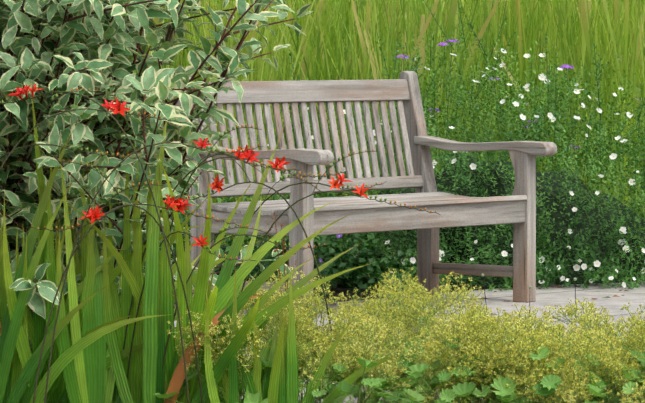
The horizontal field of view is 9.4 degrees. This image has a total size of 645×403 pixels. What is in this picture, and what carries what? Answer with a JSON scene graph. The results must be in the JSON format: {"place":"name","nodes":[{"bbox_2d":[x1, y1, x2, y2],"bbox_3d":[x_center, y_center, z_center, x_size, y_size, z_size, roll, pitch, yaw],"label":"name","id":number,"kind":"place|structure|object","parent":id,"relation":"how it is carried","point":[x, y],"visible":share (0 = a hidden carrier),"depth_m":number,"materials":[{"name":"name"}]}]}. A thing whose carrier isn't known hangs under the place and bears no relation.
{"place":"outdoors","nodes":[
{"label":"outdoors","id":0,"kind":"place"},
{"bbox_2d":[16,0,644,249],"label":"ornamental grass","id":1,"kind":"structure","parent":0,"point":[339,39],"depth_m":20.05,"materials":[{"name":"green plant"}]},
{"bbox_2d":[174,254,616,402],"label":"ground","id":2,"kind":"structure","parent":0,"point":[336,290],"depth_m":17.42,"materials":[{"name":"soil"}]},
{"bbox_2d":[0,0,312,402],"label":"dogwood","id":3,"kind":"object","parent":2,"relation":"on","point":[161,84],"depth_m":10.79,"materials":[{"name":"green plant"}]},
{"bbox_2d":[0,76,440,402],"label":"crocosmia","id":4,"kind":"object","parent":2,"relation":"on","point":[88,364],"depth_m":10.51,"materials":[{"name":"green plant"}]},
{"bbox_2d":[143,181,510,295],"bbox_3d":[-0.826,0.139,17.382,3.518,0.586,1.474,0,2,-2],"label":"shrub","id":5,"kind":"object","parent":2,"relation":"on","point":[326,239],"depth_m":17.23,"materials":[{"name":"green plant"}]},
{"bbox_2d":[153,267,644,402],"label":"lady's mantle plants","id":6,"kind":"object","parent":2,"relation":"on","point":[478,332],"depth_m":10.45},
{"bbox_2d":[246,39,627,327],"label":"flower stems","id":7,"kind":"object","parent":2,"relation":"on","point":[454,41],"visible":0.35,"depth_m":18.36,"materials":[{"name":"green plant"}]},
{"bbox_2d":[174,281,644,402],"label":"paving path","id":8,"kind":"structure","parent":0,"point":[634,297],"depth_m":16.43,"materials":[{"name":"grey stone"}]},
{"bbox_2d":[176,71,556,318],"bbox_3d":[0.184,-0.043,16.016,0.768,0.962,1.595,2,3,38],"label":"bench","id":9,"kind":"object","parent":8,"relation":"on","point":[517,208],"visible":0.79,"depth_m":16.22,"materials":[{"name":"grey wood"}]},
{"bbox_2d":[212,0,644,291],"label":"flowering bush","id":10,"kind":"object","parent":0,"point":[595,169],"depth_m":17.70,"materials":[{"name":"green plant"}]}
]}

